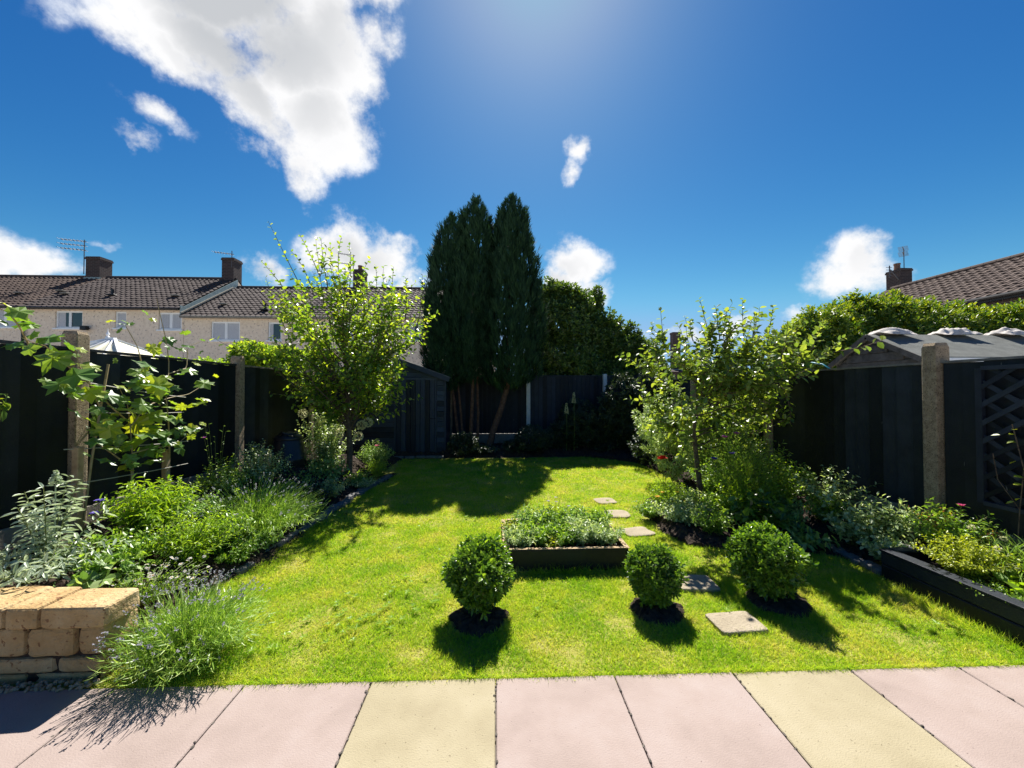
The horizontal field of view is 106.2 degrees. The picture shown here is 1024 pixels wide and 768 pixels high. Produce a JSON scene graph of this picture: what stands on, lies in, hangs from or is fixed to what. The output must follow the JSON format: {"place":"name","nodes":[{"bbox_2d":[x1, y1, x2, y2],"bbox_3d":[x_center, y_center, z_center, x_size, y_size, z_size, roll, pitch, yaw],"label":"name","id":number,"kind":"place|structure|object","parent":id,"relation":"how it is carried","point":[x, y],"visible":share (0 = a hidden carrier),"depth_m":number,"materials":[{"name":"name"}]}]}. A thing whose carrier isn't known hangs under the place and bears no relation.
{"place":"outdoors","nodes":[
{"label":"outdoors","id":0,"kind":"place"},
{"bbox_2d":[0,443,415,658],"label":"soil","id":1,"kind":"structure","parent":0,"point":[263,555],"depth_m":3.10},
{"bbox_2d":[0,470,116,568],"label":"buddleia","id":2,"kind":"object","parent":1,"relation":"on","point":[35,523],"visible":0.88,"depth_m":2.40,"materials":[{"name":"plant"}]},
{"bbox_2d":[0,527,128,587],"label":"buddleia","id":3,"kind":"object","parent":1,"relation":"on","point":[17,572],"visible":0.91,"depth_m":2.24,"materials":[{"name":"plant"}]},
{"bbox_2d":[70,446,83,530],"bbox_3d":[-3.253,0.876,2.875,0.048,0.812,0.048,0,-1,-2],"label":"timber stake","id":4,"kind":"object","parent":1,"relation":"on","point":[77,468],"visible":0.48,"depth_m":2.86,"materials":[{"name":"brown wood"}]},
{"bbox_2d":[82,364,109,529],"bbox_3d":[-3.261,0.536,3.015,0.022,1.400,0.218,0,-1,-11],"label":"bamboo cane","id":5,"kind":"object","parent":1,"relation":"on","point":[92,453],"visible":0.55,"depth_m":2.97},
{"bbox_2d":[32,523,182,569],"bbox_3d":[-2.671,1.110,2.593,0.684,0.259,0.659,0,-1,-2],"label":"herb clump","id":6,"kind":"object","parent":1,"relation":"on","point":[125,551],"visible":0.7,"depth_m":2.55,"materials":[{"name":"green plant"}]},
{"bbox_2d":[53,546,162,588],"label":"broadleaf plant","id":7,"kind":"object","parent":1,"relation":"on","point":[96,573],"visible":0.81,"depth_m":2.36,"materials":[{"name":"green plant"}]},
{"bbox_2d":[0,300,218,478],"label":"grape vine","id":8,"kind":"object","parent":1,"relation":"on","point":[107,430],"visible":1,"depth_m":3.17,"materials":[{"name":"green plant"}]},
{"bbox_2d":[87,473,200,534],"bbox_3d":[-2.852,0.941,2.985,0.648,0.528,0.640,0,-1,-2],"label":"aster clump","id":9,"kind":"object","parent":1,"relation":"on","point":[157,505],"visible":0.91,"depth_m":2.95,"materials":[{"name":"green plant"}]},
{"bbox_2d":[100,551,211,605],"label":"daisy clump","id":10,"kind":"object","parent":1,"relation":"on","point":[140,585],"visible":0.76,"depth_m":2.35,"materials":[{"name":"green plant"}]},
{"bbox_2d":[127,504,245,569],"bbox_3d":[-2.371,1.130,2.843,0.678,0.465,0.669,0,-1,-2],"label":"herb clump","id":11,"kind":"object","parent":1,"relation":"on","point":[192,544],"visible":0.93,"depth_m":2.78,"materials":[{"name":"green plant"}]},
{"bbox_2d":[169,490,226,521],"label":"border plant","id":12,"kind":"object","parent":1,"relation":"on","point":[206,505],"visible":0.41,"depth_m":3.27,"materials":[{"name":"green plant"}]},
{"bbox_2d":[185,508,255,554],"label":"herb clump","id":13,"kind":"object","parent":1,"relation":"on","point":[244,517],"visible":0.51,"depth_m":3.15,"materials":[{"name":"green plant"}]},
{"bbox_2d":[195,453,248,488],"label":"spirea shrub","id":14,"kind":"object","parent":1,"relation":"on","point":[227,469],"visible":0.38,"depth_m":4.16,"materials":[{"name":"green plant"}]},
{"bbox_2d":[200,466,258,495],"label":"dark herb","id":15,"kind":"object","parent":1,"relation":"on","point":[227,485],"visible":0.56,"depth_m":4.09,"materials":[{"name":"green plant"}]},
{"bbox_2d":[213,534,265,563],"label":"border plant","id":16,"kind":"object","parent":1,"relation":"on","point":[242,552],"visible":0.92,"depth_m":3.10,"materials":[{"name":"green plant"}]},
{"bbox_2d":[219,438,293,483],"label":"spirea shrub","id":17,"kind":"object","parent":1,"relation":"on","point":[257,473],"visible":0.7,"depth_m":4.56,"materials":[{"name":"green plant"}]},
{"bbox_2d":[182,472,335,547],"bbox_3d":[-2.381,1.117,3.576,1.354,0.558,1.348,0,-1,-2],"label":"lavender","id":18,"kind":"object","parent":1,"relation":"on","point":[276,515],"visible":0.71,"depth_m":3.56,"materials":[{"name":"plant"}]},
{"bbox_2d":[234,529,284,549],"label":"border plant","id":19,"kind":"object","parent":1,"relation":"on","point":[266,542],"visible":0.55,"depth_m":3.37,"materials":[{"name":"green plant"}]},
{"bbox_2d":[271,432,305,468],"bbox_3d":[-3.256,1.058,5.601,0.464,0.745,0.464,0,-1,-2],"label":"compost bin","id":20,"kind":"object","parent":1,"relation":"on","point":[293,443],"visible":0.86,"depth_m":5.46,"materials":[{"name":"black plastic"}]},
{"bbox_2d":[210,223,439,473],"bbox_3d":[-2.627,-0.529,6.144,2.900,4.041,2.279,0,-1,-10],"label":"plum tree","id":21,"kind":"object","parent":1,"relation":"on","point":[366,370],"visible":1,"depth_m":5.83,"materials":[{"name":"green plant"}]},
{"bbox_2d":[303,455,349,479],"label":"herb clump","id":22,"kind":"object","parent":1,"relation":"on","point":[325,470],"visible":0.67,"depth_m":5.35,"materials":[{"name":"green plant"}]},
{"bbox_2d":[295,409,372,462],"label":"hydrangea","id":23,"kind":"object","parent":1,"relation":"on","point":[326,442],"visible":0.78,"depth_m":6.08,"materials":[{"name":"green plant"}]},
{"bbox_2d":[354,439,395,469],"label":"bush daisy","id":24,"kind":"object","parent":1,"relation":"on","point":[369,456],"visible":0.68,"depth_m":6.57,"materials":[{"name":"green plant"}]},
{"bbox_2d":[390,442,630,458],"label":"soil","id":25,"kind":"structure","parent":0,"point":[501,452],"depth_m":8.47,"materials":[{"name":"soil"}]},
{"bbox_2d":[352,356,450,452],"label":"garden shed","id":26,"kind":"structure","parent":25,"relation":"on","point":[422,425],"depth_m":8.50,"materials":[{"name":"black wood"}]},
{"bbox_2d":[396,380,435,451],"bbox_3d":[-2.118,0.703,8.500,0.869,1.600,0.052,0,-1,-2],"label":"door","id":27,"kind":"structure","parent":26,"relation":"in","point":[406,440],"depth_m":8.50,"materials":[{"name":"blue paint"}]},
{"bbox_2d":[417,210,474,443],"bbox_3d":[-1.542,-1.278,9.129,1.539,5.753,1.425,0,-1,-2],"label":"conifer","id":28,"kind":"object","parent":25,"relation":"on","point":[444,247],"visible":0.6,"depth_m":8.72,"materials":[{"name":"green plant"}]},
{"bbox_2d":[446,431,488,456],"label":"shrub","id":29,"kind":"object","parent":25,"relation":"on","point":[462,447],"visible":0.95,"depth_m":8.24,"materials":[{"name":"green plant"}]},
{"bbox_2d":[439,194,498,446],"bbox_3d":[-0.981,-1.474,9.101,1.618,6.138,1.577,0,-1,-2],"label":"conifer","id":30,"kind":"object","parent":25,"relation":"on","point":[476,226],"visible":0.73,"depth_m":8.66,"materials":[{"name":"green plant"}]},
{"bbox_2d":[473,192,552,445],"bbox_3d":[-0.037,-1.486,9.055,2.043,6.197,2.050,0,-1,-2],"label":"conifer","id":31,"kind":"object","parent":25,"relation":"on","point":[519,327],"visible":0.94,"depth_m":8.62,"materials":[{"name":"green plant"}]},
{"bbox_2d":[501,424,555,452],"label":"shrub","id":32,"kind":"object","parent":25,"relation":"on","point":[522,435],"visible":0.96,"depth_m":8.35,"materials":[{"name":"green plant"}]},
{"bbox_2d":[450,374,642,443],"bbox_3d":[-0.112,0.674,9.666,6.880,1.860,0.105,0,-1,-2],"label":"garden fence","id":33,"kind":"object","parent":25,"relation":"on","point":[541,400],"visible":0.2,"depth_m":9.70,"materials":[{"name":"black wood"}]},
{"bbox_2d":[541,397,620,448],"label":"shrub","id":34,"kind":"object","parent":25,"relation":"on","point":[593,436],"visible":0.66,"depth_m":8.74,"materials":[{"name":"green plant"}]},
{"bbox_2d":[589,368,661,448],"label":"shrub","id":35,"kind":"object","parent":25,"relation":"on","point":[623,425],"visible":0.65,"depth_m":8.54,"materials":[{"name":"green plant"}]},
{"bbox_2d":[0,665,1023,767],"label":"patio","id":36,"kind":"structure","parent":0,"point":[850,719],"depth_m":1.65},
{"bbox_2d":[0,678,99,693],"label":"gravel","id":37,"kind":"structure","parent":36,"relation":"on","point":[8,688],"depth_m":1.85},
{"bbox_2d":[16,667,1019,767],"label":"joint grit","id":38,"kind":"object","parent":36,"relation":"on","point":[620,690],"visible":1,"depth_m":1.67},
{"bbox_2d":[0,456,1023,692],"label":"lawn","id":39,"kind":"structure","parent":0,"point":[390,471],"depth_m":2.42,"materials":[{"name":"plant"}]},
{"bbox_2d":[0,586,139,684],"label":"stone wall","id":40,"kind":"structure","parent":39,"relation":"on","point":[49,633],"depth_m":1.90,"materials":[{"name":"stone"}]},
{"bbox_2d":[85,567,279,694],"bbox_3d":[-1.721,1.244,2.078,0.802,0.450,0.812,0,-1,-2],"label":"lavender","id":41,"kind":"object","parent":39,"relation":"on","point":[196,632],"visible":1,"depth_m":1.99,"materials":[{"name":"plant"}]},
{"bbox_2d":[447,604,509,637],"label":"soil","id":42,"kind":"structure","parent":39,"relation":"on","point":[464,620],"depth_m":2.36,"materials":[{"name":"soil"}]},
{"bbox_2d":[439,532,516,621],"bbox_3d":[-0.180,1.229,2.466,0.497,0.527,0.509,1,-1,-40],"label":"box ball","id":43,"kind":"object","parent":42,"relation":"on","point":[477,573],"visible":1,"depth_m":2.35,"materials":[{"name":"green plant"}]},
{"bbox_2d":[501,519,629,571],"bbox_3d":[0.422,1.408,3.433,1.024,0.176,0.743,0,-1,-2],"label":"raised bed","id":44,"kind":"object","parent":39,"relation":"on","point":[535,558],"visible":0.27,"depth_m":3.07,"materials":[{"name":"paint"}]},
{"bbox_2d":[501,525,627,552],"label":"soil","id":45,"kind":"structure","parent":44,"relation":"in","point":[586,545],"depth_m":3.29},
{"bbox_2d":[501,522,539,547],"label":"bedding plant","id":46,"kind":"object","parent":45,"relation":"on","point":[519,539],"visible":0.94,"depth_m":3.17,"materials":[{"name":"green plant"}]},
{"bbox_2d":[511,503,552,526],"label":"bedding plant","id":47,"kind":"object","parent":45,"relation":"on","point":[528,514],"visible":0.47,"depth_m":3.55,"materials":[{"name":"green plant"}]},
{"bbox_2d":[517,516,557,546],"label":"bedding plant","id":48,"kind":"object","parent":45,"relation":"on","point":[542,536],"visible":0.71,"depth_m":3.23,"materials":[{"name":"green plant"}]},
{"bbox_2d":[536,504,573,527],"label":"bedding plant","id":49,"kind":"object","parent":45,"relation":"on","point":[555,517],"visible":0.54,"depth_m":3.51,"materials":[{"name":"green plant"}]},
{"bbox_2d":[544,522,580,546],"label":"bedding plant","id":50,"kind":"object","parent":45,"relation":"on","point":[563,536],"visible":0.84,"depth_m":3.21,"materials":[{"name":"green plant"}]},
{"bbox_2d":[563,514,601,546],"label":"bedding plant","id":51,"kind":"object","parent":45,"relation":"on","point":[578,526],"visible":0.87,"depth_m":3.23,"materials":[{"name":"green plant"}]},
{"bbox_2d":[583,516,624,545],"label":"bedding plant","id":52,"kind":"object","parent":45,"relation":"on","point":[609,535],"visible":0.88,"depth_m":3.22,"materials":[{"name":"green plant"}]},
{"bbox_2d":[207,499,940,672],"bbox_3d":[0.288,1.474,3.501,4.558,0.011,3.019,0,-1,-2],"label":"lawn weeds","id":53,"kind":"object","parent":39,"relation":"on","point":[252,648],"visible":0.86,"depth_m":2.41,"materials":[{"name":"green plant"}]},
{"bbox_2d":[628,598,684,626],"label":"soil","id":54,"kind":"structure","parent":39,"relation":"on","point":[673,613],"depth_m":2.45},
{"bbox_2d":[622,542,689,608],"bbox_3d":[0.943,1.271,2.561,0.409,0.450,0.431,0,-1,-2],"label":"box ball","id":55,"kind":"object","parent":54,"relation":"on","point":[656,574],"visible":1,"depth_m":2.45,"materials":[{"name":"green plant"}]},
{"bbox_2d":[681,574,719,592],"bbox_3d":[1.351,1.488,2.862,0.304,0.040,0.224,0,-1,1],"label":"stepping stone","id":56,"kind":"object","parent":39,"relation":"on","point":[700,583],"visible":0.51,"depth_m":2.81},
{"bbox_2d":[705,611,768,635],"bbox_3d":[1.378,1.479,2.368,0.297,0.041,0.205,0,-1,-7],"label":"stepping stone","id":57,"kind":"object","parent":39,"relation":"on","point":[729,623],"visible":0.93,"depth_m":2.34,"materials":[{"name":"stone"}]},
{"bbox_2d":[746,588,812,617],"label":"soil","id":58,"kind":"structure","parent":39,"relation":"on","point":[798,605],"depth_m":2.54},
{"bbox_2d":[722,520,818,601],"bbox_3d":[1.773,1.243,2.657,0.512,0.560,0.543,0,-1,-2],"label":"box ball","id":59,"kind":"object","parent":58,"relation":"on","point":[766,560],"visible":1,"depth_m":2.55,"materials":[{"name":"green plant"}]},
{"bbox_2d":[879,547,1023,645],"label":"raised planter","id":60,"kind":"object","parent":39,"relation":"on","point":[908,567],"visible":0.73,"depth_m":2.48,"materials":[{"name":"paint"}]},
{"bbox_2d":[898,496,1007,550],"bbox_3d":[3.350,1.093,2.913,0.554,0.462,0.544,1,-1,-28],"label":"pieris","id":61,"kind":"object","parent":60,"relation":"on","point":[939,522],"visible":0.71,"depth_m":2.90,"materials":[{"name":"green plant"}]},
{"bbox_2d":[923,560,1023,594],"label":"soil","id":62,"kind":"structure","parent":60,"relation":"in","point":[934,563],"depth_m":2.62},
{"bbox_2d":[912,530,1023,580],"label":"spirea","id":63,"kind":"object","parent":62,"relation":"on","point":[959,560],"visible":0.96,"depth_m":2.57,"materials":[{"name":"green plant"}]},
{"bbox_2d":[959,574,1023,604],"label":"ground cover","id":64,"kind":"object","parent":62,"relation":"on","point":[1002,588],"visible":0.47,"depth_m":2.37,"materials":[{"name":"green plant"}]},
{"bbox_2d":[993,562,1023,600],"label":"hosta","id":65,"kind":"object","parent":62,"relation":"on","point":[1008,580],"visible":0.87,"depth_m":2.40,"materials":[{"name":"green plant"}]},
{"bbox_2d":[0,0,1023,369],"label":"sky","id":66,"kind":"structure","parent":0,"point":[669,155],"materials":[{"name":"blue"}]},
{"bbox_2d":[565,449,923,561],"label":"soil","id":67,"kind":"structure","parent":0,"point":[693,535],"depth_m":3.80,"materials":[{"name":"soil"}]},
{"bbox_2d":[632,496,666,518],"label":"herb clump","id":68,"kind":"object","parent":67,"relation":"on","point":[644,508],"visible":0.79,"depth_m":4.25,"materials":[{"name":"green plant"}]},
{"bbox_2d":[627,398,692,465],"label":"shrub","id":69,"kind":"object","parent":67,"relation":"on","point":[637,438],"visible":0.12,"depth_m":7.27,"materials":[{"name":"green plant"}]},
{"bbox_2d":[642,478,698,507],"bbox_3d":[1.816,1.305,4.502,0.594,0.355,0.646,0,-1,-2],"label":"coreopsis","id":70,"kind":"object","parent":67,"relation":"on","point":[666,493],"visible":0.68,"depth_m":4.43,"materials":[{"name":"green plant"}]},
{"bbox_2d":[631,391,721,480],"bbox_3d":[2.603,0.820,6.036,1.397,1.447,0.949,0,-1,14],"label":"rose bush","id":71,"kind":"object","parent":67,"relation":"on","point":[686,459],"visible":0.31,"depth_m":5.96,"materials":[{"name":"green plant"}]},
{"bbox_2d":[650,496,711,526],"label":"herb clump","id":72,"kind":"object","parent":67,"relation":"on","point":[676,512],"visible":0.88,"depth_m":3.97,"materials":[{"name":"green plant"}]},
{"bbox_2d":[683,458,731,497],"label":"border plant","id":73,"kind":"object","parent":67,"relation":"on","point":[707,481],"visible":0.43,"depth_m":4.87,"materials":[{"name":"green plant"}]},
{"bbox_2d":[687,500,742,535],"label":"herb clump","id":74,"kind":"object","parent":67,"relation":"on","point":[718,523],"visible":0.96,"depth_m":3.69,"materials":[{"name":"green plant"}]},
{"bbox_2d":[692,483,746,519],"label":"border plant","id":75,"kind":"object","parent":67,"relation":"on","point":[719,502],"visible":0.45,"depth_m":4.07,"materials":[{"name":"green plant"}]},
{"bbox_2d":[689,392,773,473],"bbox_3d":[3.346,0.746,5.555,1.681,1.578,1.073,1,-1,-28],"label":"rose bush","id":76,"kind":"object","parent":67,"relation":"on","point":[720,451],"visible":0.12,"depth_m":5.28,"materials":[{"name":"green plant"}]},
{"bbox_2d":[704,447,780,516],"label":"cornflower","id":77,"kind":"object","parent":67,"relation":"on","point":[749,484],"visible":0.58,"depth_m":4.05,"materials":[{"name":"green plant"}]},
{"bbox_2d":[696,413,789,496],"bbox_3d":[2.595,0.897,4.361,0.902,1.125,0.900,0,-1,-2],"label":"cornflower","id":78,"kind":"object","parent":67,"relation":"on","point":[729,446],"visible":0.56,"depth_m":4.34,"materials":[{"name":"green plant"}]},
{"bbox_2d":[615,297,885,497],"bbox_3d":[2.625,0.211,4.537,2.816,2.609,1.618,0,-1,8],"label":"apple tree","id":79,"kind":"object","parent":67,"relation":"on","point":[730,379],"visible":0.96,"depth_m":4.40,"materials":[{"name":"green plant"}]},
{"bbox_2d":[722,487,799,535],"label":"broadleaf plant","id":80,"kind":"object","parent":67,"relation":"on","point":[756,513],"visible":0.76,"depth_m":3.63,"materials":[{"name":"green plant"}]},
{"bbox_2d":[739,447,816,513],"bbox_3d":[2.870,1.062,4.210,0.692,0.770,0.661,0,-1,-2],"label":"phlox","id":81,"kind":"object","parent":67,"relation":"on","point":[780,487],"visible":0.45,"depth_m":4.08,"materials":[{"name":"green plant"}]},
{"bbox_2d":[762,493,819,527],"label":"border plant","id":82,"kind":"object","parent":67,"relation":"on","point":[792,512],"visible":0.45,"depth_m":3.86,"materials":[{"name":"green plant"}]},
{"bbox_2d":[776,519,841,551],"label":"broadleaf plant","id":83,"kind":"object","parent":67,"relation":"on","point":[808,539],"visible":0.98,"depth_m":3.46,"materials":[{"name":"green plant"}]},
{"bbox_2d":[777,464,880,509],"bbox_3d":[3.277,1.097,3.980,0.737,0.574,0.739,0,-1,-13],"label":"fuchsia","id":84,"kind":"object","parent":67,"relation":"on","point":[827,492],"visible":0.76,"depth_m":3.91,"materials":[{"name":"green plant"}]},
{"bbox_2d":[795,491,864,523],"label":"border plant","id":85,"kind":"object","parent":67,"relation":"on","point":[830,508],"visible":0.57,"depth_m":3.83,"materials":[{"name":"green plant"}]},
{"bbox_2d":[818,507,890,546],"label":"viola clump","id":86,"kind":"object","parent":67,"relation":"on","point":[853,526],"visible":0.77,"depth_m":3.40,"materials":[{"name":"green plant"}]},
{"bbox_2d":[843,491,922,543],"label":"dark herb","id":87,"kind":"object","parent":67,"relation":"on","point":[898,527],"visible":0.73,"depth_m":3.28,"materials":[{"name":"green plant"}]},
{"bbox_2d":[851,524,924,560],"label":"viola clump","id":88,"kind":"object","parent":67,"relation":"on","point":[875,546],"visible":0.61,"depth_m":3.13,"materials":[{"name":"green plant"}]},
{"bbox_2d":[955,531,1023,585],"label":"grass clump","id":89,"kind":"object","parent":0,"point":[1020,555],"visible":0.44,"depth_m":2.56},
{"label":"ground","id":90,"kind":"structure","parent":0,"visible":0},
{"bbox_2d":[0,237,113,343],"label":"terraced house","id":91,"kind":"structure","parent":90,"relation":"on","point":[16,291],"depth_m":20.57,"materials":[{"name":"tile"}]},
{"bbox_2d":[90,330,164,358],"bbox_3d":[-11.700,0.013,11.019,2.826,3.230,2.078,0,-1,-2],"label":"parasol","id":92,"kind":"object","parent":90,"relation":"on","point":[107,343],"visible":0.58,"depth_m":10.87,"materials":[{"name":"white fabric"}]},
{"bbox_2d":[18,251,242,357],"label":"terraced house","id":93,"kind":"structure","parent":90,"relation":"on","point":[91,308],"depth_m":18.43,"materials":[{"name":"beige brick"}]},
{"bbox_2d":[52,311,82,329],"bbox_3d":[-20.979,-3.020,18.229,1.358,0.890,0.175,0,-1,-2],"label":"window","id":94,"kind":"structure","parent":93,"relation":"in","point":[66,320],"depth_m":18.27,"materials":[{"name":"white plastic"}]},
{"bbox_2d":[156,313,182,330],"bbox_3d":[-16.353,-2.976,18.421,1.191,0.897,0.175,0,-1,-2],"label":"window","id":95,"kind":"structure","parent":93,"relation":"in","point":[171,321],"depth_m":18.46,"materials":[{"name":"white plastic"}]},
{"bbox_2d":[0,331,351,551],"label":"garden fence","id":96,"kind":"object","parent":90,"relation":"on","point":[40,431],"visible":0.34,"depth_m":3.42,"materials":[{"name":"paint"}]},
{"bbox_2d":[179,252,367,364],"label":"terraced house","id":97,"kind":"structure","parent":90,"relation":"on","point":[238,313],"depth_m":18.60,"materials":[{"name":"beige brick"}]},
{"bbox_2d":[208,322,239,341],"bbox_3d":[-13.786,-2.517,18.519,1.478,0.979,0.175,0,-1,-2],"label":"window","id":98,"kind":"structure","parent":97,"relation":"in","point":[227,331],"depth_m":18.56,"materials":[{"name":"white plastic"}]},
{"bbox_2d":[221,339,325,371],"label":"ivy bush","id":99,"kind":"object","parent":90,"relation":"on","point":[272,353],"visible":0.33,"depth_m":7.33,"materials":[{"name":"green plant"}]},
{"bbox_2d":[332,286,492,368],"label":"terraced house","id":100,"kind":"structure","parent":90,"relation":"on","point":[414,358],"depth_m":19.08,"materials":[{"name":"tile"}]},
{"bbox_2d":[532,275,615,377],"bbox_3d":[1.606,-0.708,10.777,2.684,4.679,2.197,-1,-1,42],"label":"evergreen tree","id":101,"kind":"object","parent":90,"relation":"on","point":[577,314],"visible":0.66,"depth_m":10.20,"materials":[{"name":"green plant"}]},
{"bbox_2d":[590,306,674,390],"bbox_3d":[3.342,-0.261,10.681,2.485,3.778,2.003,0,-1,17],"label":"evergreen tree","id":102,"kind":"object","parent":90,"relation":"on","point":[626,340],"visible":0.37,"depth_m":10.27,"materials":[{"name":"green plant"}]},
{"bbox_2d":[649,343,1023,559],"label":"garden fence","id":103,"kind":"object","parent":90,"relation":"on","point":[906,432],"visible":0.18,"depth_m":3.47,"materials":[{"name":"paint"}]},
{"bbox_2d":[974,364,1023,513],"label":"trellis","id":104,"kind":"object","parent":103,"relation":"attached to","point":[982,420],"visible":1,"depth_m":2.78,"materials":[{"name":"black wood"}]},
{"bbox_2d":[991,424,1023,558],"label":"climbing rose","id":105,"kind":"object","parent":104,"relation":"attached to","point":[1020,498],"visible":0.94,"depth_m":2.63,"materials":[{"name":"green plant"}]},
{"bbox_2d":[763,288,1023,370],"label":"hedge","id":106,"kind":"object","parent":90,"relation":"on","point":[861,316],"visible":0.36,"depth_m":9.52,"materials":[{"name":"green plant"}]},
{"bbox_2d":[828,334,1023,367],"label":"garden shed","id":107,"kind":"structure","parent":90,"relation":"on","point":[900,349],"depth_m":6.44,"materials":[{"name":"fabric"}]},
{"bbox_2d":[873,246,1023,309],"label":"brick house","id":108,"kind":"structure","parent":90,"relation":"on","point":[999,281],"depth_m":16.24,"materials":[{"name":"tile"}]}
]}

